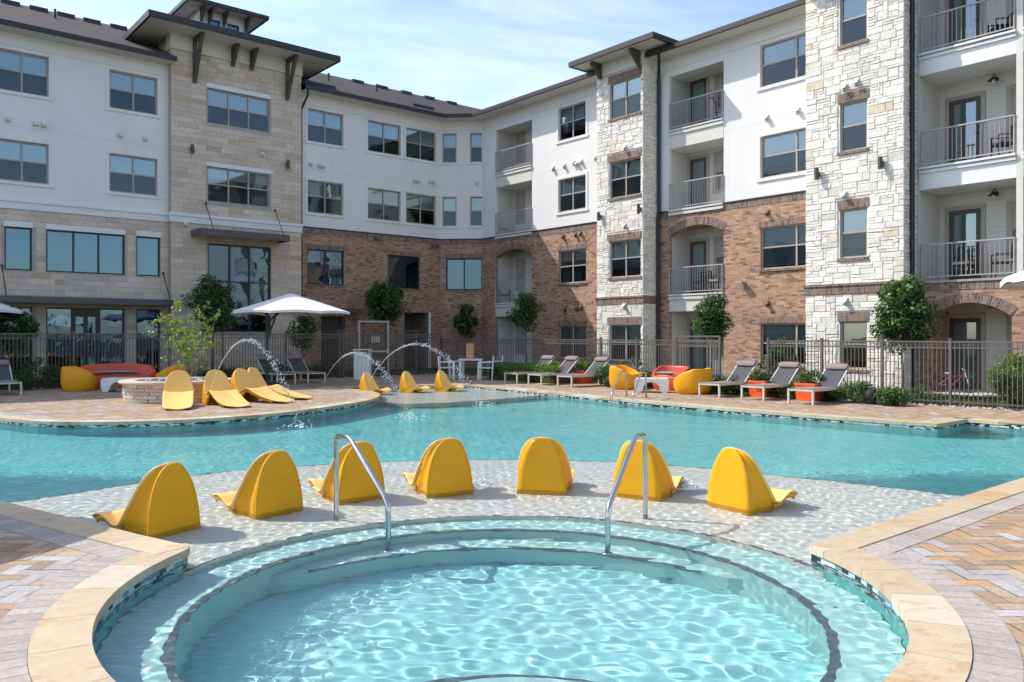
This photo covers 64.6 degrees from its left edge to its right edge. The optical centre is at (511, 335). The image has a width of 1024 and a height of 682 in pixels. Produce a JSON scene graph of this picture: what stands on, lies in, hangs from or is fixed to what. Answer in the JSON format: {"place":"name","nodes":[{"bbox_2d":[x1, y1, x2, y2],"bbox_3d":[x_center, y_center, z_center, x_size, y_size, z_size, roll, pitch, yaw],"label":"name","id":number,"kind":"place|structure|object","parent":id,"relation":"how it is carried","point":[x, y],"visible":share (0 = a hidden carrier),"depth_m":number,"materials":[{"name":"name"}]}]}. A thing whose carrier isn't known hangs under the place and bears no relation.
{"place":"outdoors","nodes":[
{"label":"outdoors","id":0,"kind":"place"},
{"bbox_2d":[12,0,795,108],"label":"sky","id":1,"kind":"structure","parent":0,"point":[479,54],"materials":[{"name":"blue"}]},
{"bbox_2d":[0,388,1023,681],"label":"water","id":2,"kind":"structure","parent":0,"point":[500,578],"depth_m":6.48,"materials":[{"name":"teal liquid"}]},
{"bbox_2d":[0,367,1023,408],"bbox_3d":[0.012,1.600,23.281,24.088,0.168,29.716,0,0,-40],"label":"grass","id":3,"kind":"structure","parent":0,"point":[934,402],"depth_m":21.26,"materials":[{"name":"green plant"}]},
{"bbox_2d":[2,368,1023,410],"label":"ground","id":4,"kind":"structure","parent":0,"point":[589,383],"depth_m":24.78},
{"bbox_2d":[0,300,41,369],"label":"tree","id":5,"kind":"object","parent":4,"relation":"on","point":[21,322],"visible":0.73,"depth_m":26.03,"materials":[{"name":"green plant"}]},
{"bbox_2d":[17,357,60,388],"bbox_3d":[-14.251,1.126,24.334,1.343,1.039,0.985,0,0,18],"label":"shrub","id":6,"kind":"object","parent":4,"relation":"on","point":[43,372],"visible":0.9,"depth_m":24.28,"materials":[{"name":"green plant"}]},
{"bbox_2d":[0,331,358,389],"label":"picket fence","id":7,"kind":"object","parent":4,"relation":"on","point":[286,336],"visible":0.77,"depth_m":28.11,"materials":[{"name":"grey metal"}]},
{"bbox_2d":[179,273,242,369],"bbox_3d":[-11.343,-0.352,30.488,2.009,3.986,2.128,0,0,19],"label":"tree","id":8,"kind":"object","parent":4,"relation":"on","point":[211,290],"visible":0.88,"depth_m":30.26,"materials":[{"name":"green plant"}]},
{"bbox_2d":[287,315,322,358],"bbox_3d":[-8.413,0.258,32.538,1.507,2.766,1.808,0,0,0],"label":"tree","id":9,"kind":"object","parent":4,"relation":"on","point":[306,326],"visible":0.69,"depth_m":32.33,"materials":[{"name":"green plant"}]},
{"bbox_2d":[357,320,388,375],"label":"pool gate","id":10,"kind":"structure","parent":4,"relation":"on","point":[386,344],"depth_m":32.21,"materials":[{"name":"grey metal"}]},
{"bbox_2d":[363,279,409,370],"bbox_3d":[-5.559,-0.435,36.145,2.084,4.154,2.103,0,0,0],"label":"tree","id":11,"kind":"object","parent":4,"relation":"on","point":[380,294],"visible":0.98,"depth_m":35.88,"materials":[{"name":"green plant"}]},
{"bbox_2d":[389,332,441,374],"bbox_3d":[-3.968,0.750,33.394,2.623,1.780,0.072,0,0,-40],"label":"picket fence","id":12,"kind":"object","parent":4,"relation":"on","point":[416,337],"visible":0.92,"depth_m":33.38,"materials":[{"name":"grey metal"}]},
{"bbox_2d":[453,304,478,367],"bbox_3d":[-2.285,0.029,39.234,1.220,3.228,1.231,0,0,33],"label":"tree","id":13,"kind":"object","parent":4,"relation":"on","point":[462,324],"visible":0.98,"depth_m":39.10,"materials":[{"name":"green plant"}]},
{"bbox_2d":[0,374,1023,681],"bbox_3d":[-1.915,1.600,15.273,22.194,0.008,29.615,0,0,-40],"label":"pool deck","id":14,"kind":"structure","parent":4,"relation":"on","point":[996,570],"depth_m":15.84,"materials":[{"name":"beige stone"}]},
{"bbox_2d":[60,366,96,390],"bbox_3d":[-12.669,1.248,23.675,0.881,0.695,0.995,0,0,-17],"label":"barrel armchair","id":15,"kind":"object","parent":14,"relation":"on","point":[74,378],"visible":1,"depth_m":23.26,"materials":[{"name":"plastic"}]},
{"bbox_2d":[79,363,156,388],"bbox_3d":[-12.130,1.229,24.797,2.338,0.735,0.881,0,0,-28],"label":"barrel sofa","id":16,"kind":"object","parent":14,"relation":"on","point":[144,370],"visible":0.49,"depth_m":24.92,"materials":[{"name":"red plastic"}]},
{"bbox_2d":[118,377,230,402],"bbox_3d":[-8.400,1.309,20.350,2.690,0.573,2.690,0,0,0],"label":"fire pit","id":17,"kind":"object","parent":14,"relation":"on","point":[143,390],"visible":0.48,"depth_m":19.26,"materials":[{"name":"stone"}]},
{"bbox_2d":[162,370,193,409],"bbox_3d":[-7.442,1.198,18.072,0.649,0.796,1.693,0,0,-21],"label":"moulded chaise","id":18,"kind":"object","parent":14,"relation":"on","point":[178,392],"visible":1,"depth_m":18.31,"materials":[{"name":"yellow plastic"}]},
{"bbox_2d":[142,299,220,376],"bbox_3d":[-8.937,0.291,22.050,2.180,2.630,2.872,0,0,0],"label":"sapling","id":19,"kind":"object","parent":14,"relation":"on","point":[181,345],"visible":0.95,"depth_m":22.14,"materials":[{"name":"green plant"}]},
{"bbox_2d":[202,370,249,406],"bbox_3d":[-6.529,1.198,18.533,0.649,0.796,1.693,0,0,-39],"label":"moulded chaise","id":20,"kind":"object","parent":14,"relation":"on","point":[221,392],"visible":0.98,"depth_m":18.81,"materials":[{"name":"yellow plastic"}]},
{"bbox_2d":[230,368,294,402],"bbox_3d":[-6.025,1.198,19.590,1.693,0.796,0.649,0,0,28],"label":"moulded chaise","id":21,"kind":"object","parent":14,"relation":"on","point":[242,383],"visible":0.93,"depth_m":19.72,"materials":[{"name":"yellow plastic"}]},
{"bbox_2d":[247,367,311,398],"bbox_3d":[-5.909,1.198,20.526,1.693,0.796,0.649,0,0,14],"label":"moulded chaise","id":22,"kind":"object","parent":14,"relation":"on","point":[257,377],"visible":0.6,"depth_m":20.63,"materials":[{"name":"yellow plastic"}]},
{"bbox_2d":[232,293,349,385],"bbox_3d":[-7.255,0.085,26.600,3.607,3.030,3.607,0,0,-20],"label":"parasol","id":23,"kind":"object","parent":14,"relation":"on","point":[290,304],"visible":0.99,"depth_m":25.85,"materials":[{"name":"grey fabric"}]},
{"bbox_2d":[283,355,325,382],"bbox_3d":[-7.199,1.139,28.072,0.665,0.915,1.920,0,0,-40],"label":"sling lounger","id":24,"kind":"object","parent":14,"relation":"on","point":[297,364],"visible":0.98,"depth_m":28.39,"materials":[{"name":"grey fabric"}]},
{"bbox_2d":[353,349,372,378],"bbox_3d":[-5.502,1.046,29.882,0.660,1.100,0.480,0,0,0],"label":"trash can","id":25,"kind":"object","parent":14,"relation":"on","point":[362,364],"visible":0.77,"depth_m":29.66,"materials":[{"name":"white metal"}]},
{"bbox_2d":[609,365,642,389],"bbox_3d":[3.411,1.248,24.418,0.909,0.695,0.995,0,0,28],"label":"barrel armchair","id":26,"kind":"object","parent":14,"relation":"on","point":[632,373],"visible":0.69,"depth_m":24.04,"materials":[{"name":"plastic"}]},
{"bbox_2d":[652,366,689,390],"bbox_3d":[4.714,1.248,23.975,1.144,0.695,0.788,0,0,45],"label":"barrel armchair","id":27,"kind":"object","parent":14,"relation":"on","point":[678,370],"visible":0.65,"depth_m":23.97,"materials":[{"name":"red plastic"}]},
{"bbox_2d":[673,368,712,393],"bbox_3d":[5.040,1.248,22.438,0.927,0.695,1.094,0,0,36],"label":"barrel armchair","id":28,"kind":"object","parent":14,"relation":"on","point":[687,382],"visible":0.98,"depth_m":22.00,"materials":[{"name":"plastic"}]},
{"bbox_2d":[698,360,757,397],"bbox_3d":[5.853,1.139,21.709,1.920,0.915,0.665,0,0,-40],"label":"sling lounger","id":29,"kind":"object","parent":14,"relation":"on","point":[742,369],"visible":0.91,"depth_m":21.89,"materials":[{"name":"grey fabric"}]},
{"bbox_2d":[747,367,773,396],"bbox_3d":[6.543,1.213,21.277,0.601,0.765,0.538,0,0,-40],"label":"planter","id":30,"kind":"object","parent":14,"relation":"on","point":[760,376],"visible":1,"depth_m":21.19,"materials":[{"name":"orange ceramic"}]},
{"bbox_2d":[741,362,800,400],"bbox_3d":[6.686,1.139,20.719,1.920,0.915,0.665,0,0,-40],"label":"sling lounger","id":31,"kind":"object","parent":14,"relation":"on","point":[785,372],"visible":0.89,"depth_m":20.93,"materials":[{"name":"grey fabric"}]},
{"bbox_2d":[794,369,824,400],"bbox_3d":[7.363,1.207,19.986,0.619,0.777,0.663,0,0,-40],"label":"planter","id":32,"kind":"object","parent":14,"relation":"on","point":[808,379],"visible":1,"depth_m":19.87,"materials":[{"name":"orange plastic"}]},
{"bbox_2d":[787,363,853,404],"bbox_3d":[7.426,1.139,19.452,1.920,0.915,0.665,0,0,-40],"label":"sling lounger","id":33,"kind":"object","parent":14,"relation":"on","point":[834,374],"visible":0.93,"depth_m":19.66,"materials":[{"name":"grey fabric"}]},
{"bbox_2d":[871,384,916,406],"bbox_3d":[8.740,1.378,18.609,0.956,0.561,0.838,0,0,-19],"label":"shrub","id":34,"kind":"object","parent":14,"relation":"on","point":[895,396],"visible":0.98,"depth_m":18.42,"materials":[{"name":"green plant"}]},
{"bbox_2d":[0,384,1023,681],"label":"paver border","id":35,"kind":"object","parent":4,"relation":"on","point":[996,652],"visible":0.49,"depth_m":5.08,"materials":[{"name":"beige stone"}]},
{"bbox_2d":[0,0,1023,397],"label":"apartment building","id":36,"kind":"structure","parent":4,"relation":"on","point":[832,168],"depth_m":30.91,"materials":[{"name":"white paint"}]},
{"bbox_2d":[0,307,31,375],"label":"window","id":37,"kind":"structure","parent":36,"relation":"in","point":[24,351],"depth_m":28.69,"materials":[{"name":"grey glass"}]},
{"bbox_2d":[4,220,32,270],"bbox_3d":[-17.394,-3.160,28.550,0.774,1.720,0.691,0,0,0],"label":"window","id":38,"kind":"structure","parent":36,"relation":"in","point":[17,240],"depth_m":28.59,"materials":[{"name":"blue glass"}]},
{"bbox_2d":[0,135,52,187],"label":"window","id":39,"kind":"structure","parent":36,"relation":"in","point":[22,163],"depth_m":28.73,"materials":[{"name":"blue glass"}]},
{"bbox_2d":[0,45,52,100],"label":"window","id":40,"kind":"structure","parent":36,"relation":"in","point":[20,75],"depth_m":28.73,"materials":[{"name":"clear glass"}]},
{"bbox_2d":[46,307,72,376],"bbox_3d":[-16.445,0.230,29.437,0.707,2.500,0.608,0,0,0],"label":"window","id":41,"kind":"structure","parent":36,"relation":"in","point":[58,320],"depth_m":29.45,"materials":[{"name":"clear glass"}]},
{"bbox_2d":[46,224,125,274],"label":"window","id":42,"kind":"structure","parent":36,"relation":"in","point":[69,251],"depth_m":29.95,"materials":[{"name":"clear glass"}]},
{"bbox_2d":[73,308,98,366],"bbox_3d":[-15.795,0.230,30.021,0.723,2.500,0.628,0,0,0],"label":"door","id":43,"kind":"structure","parent":36,"relation":"in","point":[85,320],"depth_m":30.00,"materials":[{"name":"grey glass"}]},
{"bbox_2d":[99,308,123,363],"bbox_3d":[-15.109,0.230,30.562,0.707,2.500,0.608,0,0,0],"label":"window","id":44,"kind":"structure","parent":36,"relation":"in","point":[110,320],"depth_m":30.55,"materials":[{"name":"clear glass"}]},
{"bbox_2d":[105,149,161,199],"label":"window","id":45,"kind":"structure","parent":36,"relation":"in","point":[129,176],"depth_m":31.02,"materials":[{"name":"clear glass"}]},
{"bbox_2d":[105,66,161,118],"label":"window","id":46,"kind":"structure","parent":36,"relation":"in","point":[130,94],"depth_m":31.02,"materials":[{"name":"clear glass"}]},
{"bbox_2d":[136,309,159,372],"bbox_3d":[-14.117,0.230,31.398,0.708,2.500,0.609,0,0,0],"label":"window","id":47,"kind":"structure","parent":36,"relation":"in","point":[144,317],"depth_m":31.37,"materials":[{"name":"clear glass"}]},
{"bbox_2d":[136,231,160,276],"bbox_3d":[-14.072,-3.160,31.348,0.797,1.720,0.710,0,0,0],"label":"window","id":48,"kind":"structure","parent":36,"relation":"in","point":[147,247],"depth_m":31.40,"materials":[{"name":"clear glass"}]},
{"bbox_2d":[206,83,270,132],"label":"window","id":49,"kind":"structure","parent":36,"relation":"in","point":[223,109],"depth_m":33.37,"materials":[{"name":"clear glass"}]},
{"bbox_2d":[206,161,270,207],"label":"window","id":50,"kind":"structure","parent":36,"relation":"in","point":[220,193],"depth_m":33.37,"materials":[{"name":"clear glass"}]},
{"bbox_2d":[208,243,269,331],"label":"window","id":51,"kind":"structure","parent":36,"relation":"in","point":[247,268],"depth_m":33.55,"materials":[{"name":"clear glass"}]},
{"bbox_2d":[307,249,342,285],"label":"window","id":52,"kind":"structure","parent":36,"relation":"in","point":[324,267],"depth_m":36.20,"materials":[{"name":"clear glass"}]},
{"bbox_2d":[305,177,345,218],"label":"window","id":53,"kind":"structure","parent":36,"relation":"in","point":[321,199],"depth_m":36.21,"materials":[{"name":"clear glass"}]},
{"bbox_2d":[305,105,345,148],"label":"window","id":54,"kind":"structure","parent":36,"relation":"in","point":[321,129],"depth_m":36.21,"materials":[{"name":"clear glass"}]},
{"bbox_2d":[321,317,339,370],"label":"door","id":55,"kind":"structure","parent":36,"relation":"in","point":[331,325],"depth_m":36.76,"materials":[{"name":"black metal"}]},
{"bbox_2d":[365,185,403,224],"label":"window","id":56,"kind":"structure","parent":36,"relation":"in","point":[381,206],"depth_m":38.16,"materials":[{"name":"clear glass"}]},
{"bbox_2d":[365,117,403,158],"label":"window","id":57,"kind":"structure","parent":36,"relation":"in","point":[382,140],"depth_m":38.16,"materials":[{"name":"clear glass"}]},
{"bbox_2d":[388,255,418,288],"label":"window","id":58,"kind":"structure","parent":36,"relation":"in","point":[403,271],"depth_m":38.87,"materials":[{"name":"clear glass"}]},
{"bbox_2d":[404,190,438,227],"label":"window","id":59,"kind":"structure","parent":36,"relation":"in","point":[418,210],"depth_m":39.48,"materials":[{"name":"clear glass"}]},
{"bbox_2d":[404,124,438,164],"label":"window","id":60,"kind":"structure","parent":36,"relation":"in","point":[419,146],"depth_m":39.48,"materials":[{"name":"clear glass"}]},
{"bbox_2d":[439,195,458,227],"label":"window","id":61,"kind":"structure","parent":36,"relation":"in","point":[450,202],"depth_m":40.19,"materials":[{"name":"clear glass"}]},
{"bbox_2d":[439,131,458,164],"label":"window","id":62,"kind":"structure","parent":36,"relation":"in","point":[450,143],"depth_m":40.18,"materials":[{"name":"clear glass"}]},
{"bbox_2d":[446,258,481,289],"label":"window","id":63,"kind":"structure","parent":36,"relation":"in","point":[461,274],"depth_m":40.16,"materials":[{"name":"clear glass"}]},
{"bbox_2d":[467,194,482,227],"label":"window","id":64,"kind":"structure","parent":36,"relation":"in","point":[475,204],"depth_m":40.08,"materials":[{"name":"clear glass"}]},
{"bbox_2d":[467,131,482,164],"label":"window","id":65,"kind":"structure","parent":36,"relation":"in","point":[474,139],"depth_m":40.08,"materials":[{"name":"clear glass"}]},
{"bbox_2d":[556,97,587,144],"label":"window","id":66,"kind":"structure","parent":36,"relation":"in","point":[574,126],"depth_m":35.16,"materials":[{"name":"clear glass"}]},
{"bbox_2d":[556,171,587,215],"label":"window","id":67,"kind":"structure","parent":36,"relation":"in","point":[574,199],"depth_m":35.16,"materials":[{"name":"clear glass"}]},
{"bbox_2d":[557,248,586,285],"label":"window","id":68,"kind":"structure","parent":36,"relation":"in","point":[574,274],"depth_m":35.16,"materials":[{"name":"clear glass"}]},
{"bbox_2d":[557,326,586,360],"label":"window","id":69,"kind":"structure","parent":36,"relation":"in","point":[569,332],"depth_m":35.16,"materials":[{"name":"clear glass"}]},
{"bbox_2d":[608,66,641,122],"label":"window","id":70,"kind":"structure","parent":36,"relation":"in","point":[626,103],"depth_m":31.61,"materials":[{"name":"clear glass"}]},
{"bbox_2d":[608,148,641,201],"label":"window","id":71,"kind":"structure","parent":36,"relation":"in","point":[626,183],"depth_m":31.61,"materials":[{"name":"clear glass"}]},
{"bbox_2d":[608,231,641,280],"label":"window","id":72,"kind":"structure","parent":36,"relation":"in","point":[626,263],"depth_m":31.61,"materials":[{"name":"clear glass"}]},
{"bbox_2d":[608,317,641,363],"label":"window","id":73,"kind":"structure","parent":36,"relation":"in","point":[626,328],"depth_m":31.64,"materials":[{"name":"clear glass"}]},
{"bbox_2d":[688,77,708,125],"bbox_3d":[7.226,-8.925,31.374,0.443,2.190,0.947,0,0,-18],"label":"door","id":74,"kind":"structure","parent":36,"relation":"in","point":[699,87],"depth_m":31.38,"materials":[{"name":"grey glass"}]},
{"bbox_2d":[688,153,708,206],"bbox_3d":[7.226,-5.875,31.374,0.443,2.190,0.947,0,0,-18],"label":"door","id":75,"kind":"structure","parent":36,"relation":"in","point":[698,166],"depth_m":31.38,"materials":[{"name":"grey glass"}]},
{"bbox_2d":[688,237,708,293],"bbox_3d":[7.226,-2.665,31.374,0.443,2.190,0.947,0,0,-18],"label":"door","id":76,"kind":"structure","parent":36,"relation":"in","point":[698,249],"depth_m":31.42,"materials":[{"name":"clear glass"}]},
{"bbox_2d":[688,319,708,369],"bbox_3d":[7.226,0.445,31.374,0.443,2.190,0.947,0,0,-18],"label":"door","id":77,"kind":"structure","parent":36,"relation":"in","point":[690,332],"depth_m":31.49,"materials":[{"name":"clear glass"}]},
{"bbox_2d":[756,29,805,91],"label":"window","id":78,"kind":"structure","parent":36,"relation":"in","point":[792,69],"depth_m":27.44,"materials":[{"name":"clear glass"}]},
{"bbox_2d":[756,124,806,181],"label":"window","id":79,"kind":"structure","parent":36,"relation":"in","point":[785,155],"depth_m":27.45,"materials":[{"name":"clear glass"}]},
{"bbox_2d":[758,223,806,271],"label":"window","id":80,"kind":"structure","parent":36,"relation":"in","point":[785,248],"depth_m":27.42,"materials":[{"name":"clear glass"}]},
{"bbox_2d":[758,323,806,367],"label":"window","id":81,"kind":"structure","parent":36,"relation":"in","point":[774,331],"depth_m":27.39,"materials":[{"name":"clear glass"}]},
{"bbox_2d":[837,0,868,49],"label":"window","id":82,"kind":"structure","parent":36,"relation":"in","point":[854,26],"depth_m":23.81,"materials":[{"name":"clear glass"}]},
{"bbox_2d":[837,88,868,155],"bbox_3d":[9.995,-6.235,23.705,0.719,1.810,0.791,0,0,0],"label":"window","id":83,"kind":"structure","parent":36,"relation":"in","point":[854,132],"depth_m":23.78,"materials":[{"name":"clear glass"}]},
{"bbox_2d":[837,197,868,261],"bbox_3d":[9.995,-3.095,23.705,0.719,1.810,0.791,0,0,0],"label":"window","id":84,"kind":"structure","parent":36,"relation":"in","point":[854,238],"depth_m":23.78,"materials":[{"name":"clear glass"}]},
{"bbox_2d":[837,311,868,372],"bbox_3d":[9.995,0.185,23.705,0.719,1.770,0.791,0,0,0],"label":"window","id":85,"kind":"structure","parent":36,"relation":"in","point":[855,322],"depth_m":23.78,"materials":[{"name":"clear glass"}]},
{"bbox_2d":[945,0,985,46],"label":"door","id":86,"kind":"structure","parent":36,"relation":"in","point":[949,4],"depth_m":23.40,"materials":[{"name":"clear glass"}]},
{"bbox_2d":[945,90,985,162],"bbox_3d":[13.065,-5.860,23.353,0.499,2.160,1.007,0,0,-17],"label":"door","id":87,"kind":"structure","parent":36,"relation":"in","point":[967,108],"depth_m":23.36,"materials":[{"name":"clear glass"}]},
{"bbox_2d":[945,204,985,279],"bbox_3d":[13.065,-2.660,23.353,0.499,2.160,1.007,0,0,-17],"label":"door","id":88,"kind":"structure","parent":36,"relation":"in","point":[962,223],"depth_m":23.34,"materials":[{"name":"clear glass"}]},
{"bbox_2d":[948,314,985,389],"bbox_3d":[13.065,0.460,23.353,0.499,2.160,1.007,0,0,-17],"label":"door","id":89,"kind":"structure","parent":36,"relation":"in","point":[961,327],"depth_m":23.29,"materials":[{"name":"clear glass"}]},
{"bbox_2d":[0,384,1023,681],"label":"pool coping","id":90,"kind":"object","parent":4,"relation":"on","point":[60,648],"visible":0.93,"depth_m":5.39,"materials":[{"name":"stone"}]},
{"bbox_2d":[506,291,545,361],"bbox_3d":[0.554,-0.119,33.817,1.376,3.522,1.712,0,0,-26],"label":"tree","id":91,"kind":"object","parent":4,"relation":"on","point":[528,310],"visible":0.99,"depth_m":33.54,"materials":[{"name":"green plant"}]},
{"bbox_2d":[485,361,570,383],"bbox_3d":[0.549,1.294,28.607,1.069,0.762,3.660,0,0,-40],"label":"hedge","id":92,"kind":"object","parent":4,"relation":"on","point":[500,369],"visible":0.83,"depth_m":28.18,"materials":[{"name":"green plant"}]},
{"bbox_2d":[691,293,734,373],"bbox_3d":[6.503,0.124,26.284,1.338,3.034,1.175,0,0,0],"label":"tree","id":93,"kind":"object","parent":4,"relation":"on","point":[713,315],"visible":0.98,"depth_m":26.09,"materials":[{"name":"green plant"}]},
{"bbox_2d":[440,337,1023,409],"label":"picket fence","id":94,"kind":"object","parent":4,"relation":"on","point":[821,346],"visible":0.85,"depth_m":21.15,"materials":[{"name":"grey metal"}]},
{"bbox_2d":[757,337,799,389],"bbox_3d":[7.940,0.832,24.164,1.265,1.624,1.055,0,0,0],"label":"shrub","id":95,"kind":"object","parent":4,"relation":"on","point":[782,354],"visible":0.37,"depth_m":24.04,"materials":[{"name":"green plant"}]},
{"bbox_2d":[829,380,879,402],"bbox_3d":[8.184,1.345,19.376,1.375,0.640,0.966,0,0,-20],"label":"shrub","id":96,"kind":"object","parent":4,"relation":"on","point":[860,387],"visible":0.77,"depth_m":19.24,"materials":[{"name":"green plant"}]},
{"bbox_2d":[869,274,941,388],"bbox_3d":[10.121,0.014,21.099,1.720,3.254,1.708,0,0,0],"label":"tree","id":97,"kind":"object","parent":4,"relation":"on","point":[906,313],"visible":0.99,"depth_m":20.75,"materials":[{"name":"green plant"}]},
{"bbox_2d":[984,352,1023,406],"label":"shrub","id":98,"kind":"object","parent":4,"relation":"on","point":[1009,378],"visible":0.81,"depth_m":18.42,"materials":[{"name":"green plant"}]},
{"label":"tanning ledge","id":99,"kind":"structure","parent":0,"visible":0},
{"bbox_2d":[92,462,199,534],"bbox_3d":[-3.307,1.508,7.307,0.803,0.784,0.639,0,0,29],"label":"shallow water seat","id":100,"kind":"object","parent":99,"relation":"on","point":[163,498],"visible":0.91,"depth_m":7.05,"materials":[{"name":"yellow plastic"}]},
{"bbox_2d":[212,450,302,514],"bbox_3d":[-2.562,1.508,8.120,0.803,0.784,0.639,0,0,39],"label":"shallow water seat","id":101,"kind":"object","parent":99,"relation":"on","point":[270,482],"visible":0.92,"depth_m":7.83,"materials":[{"name":"yellow plastic"}]},
{"bbox_2d":[307,441,384,499],"bbox_3d":[-1.816,1.508,8.825,0.639,0.784,0.803,0,0,-38],"label":"shallow water seat","id":102,"kind":"object","parent":99,"relation":"on","point":[355,480],"visible":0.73,"depth_m":8.51,"materials":[{"name":"yellow plastic"}]},
{"bbox_2d":[334,433,390,536],"bbox_3d":[-1.353,1.515,7.250,0.089,1.211,1.114,0,0,-37],"label":"handrail","id":103,"kind":"object","parent":99,"relation":"on","point":[367,467],"visible":0.67,"depth_m":7.26,"materials":[{"name":"silver metal"}]},
{"bbox_2d":[403,438,472,493],"bbox_3d":[-0.848,1.508,9.152,0.639,0.784,0.803,0,0,-27],"label":"shallow water seat","id":104,"kind":"object","parent":99,"relation":"on","point":[443,466],"visible":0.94,"depth_m":8.82,"materials":[{"name":"yellow plastic"}]},
{"bbox_2d":[517,437,574,490],"bbox_3d":[0.386,1.508,9.265,0.639,0.784,0.803,0,0,9],"label":"shallow water seat","id":105,"kind":"object","parent":99,"relation":"on","point":[543,463],"visible":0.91,"depth_m":8.89,"materials":[{"name":"yellow plastic"}]},
{"bbox_2d":[605,433,647,539],"bbox_3d":[1.035,1.515,7.240,0.090,1.210,1.159,0,0,26],"label":"handrail","id":106,"kind":"object","parent":99,"relation":"on","point":[635,438],"visible":0.66,"depth_m":7.28,"materials":[{"name":"silver metal"}]},
{"bbox_2d":[613,440,683,496],"bbox_3d":[1.514,1.508,8.963,0.639,0.784,0.803,0,0,30],"label":"shallow water seat","id":107,"kind":"object","parent":99,"relation":"on","point":[661,480],"visible":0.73,"depth_m":8.63,"materials":[{"name":"yellow plastic"}]},
{"bbox_2d":[707,447,797,509],"bbox_3d":[2.477,1.508,8.299,0.803,0.784,0.639,0,0,-35],"label":"shallow water seat","id":108,"kind":"object","parent":99,"relation":"on","point":[737,479],"visible":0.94,"depth_m":8.02,"materials":[{"name":"yellow plastic"}]},
{"label":"pool floor","id":109,"kind":"structure","parent":0,"visible":0},
{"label":"pool wall","id":110,"kind":"structure","parent":109,"relation":"on","visible":0},
{"bbox_2d":[0,386,1023,630],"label":"waterline tile","id":111,"kind":"object","parent":110,"relation":"attached to","point":[816,558],"visible":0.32,"depth_m":15.13,"materials":[{"name":"tile"}]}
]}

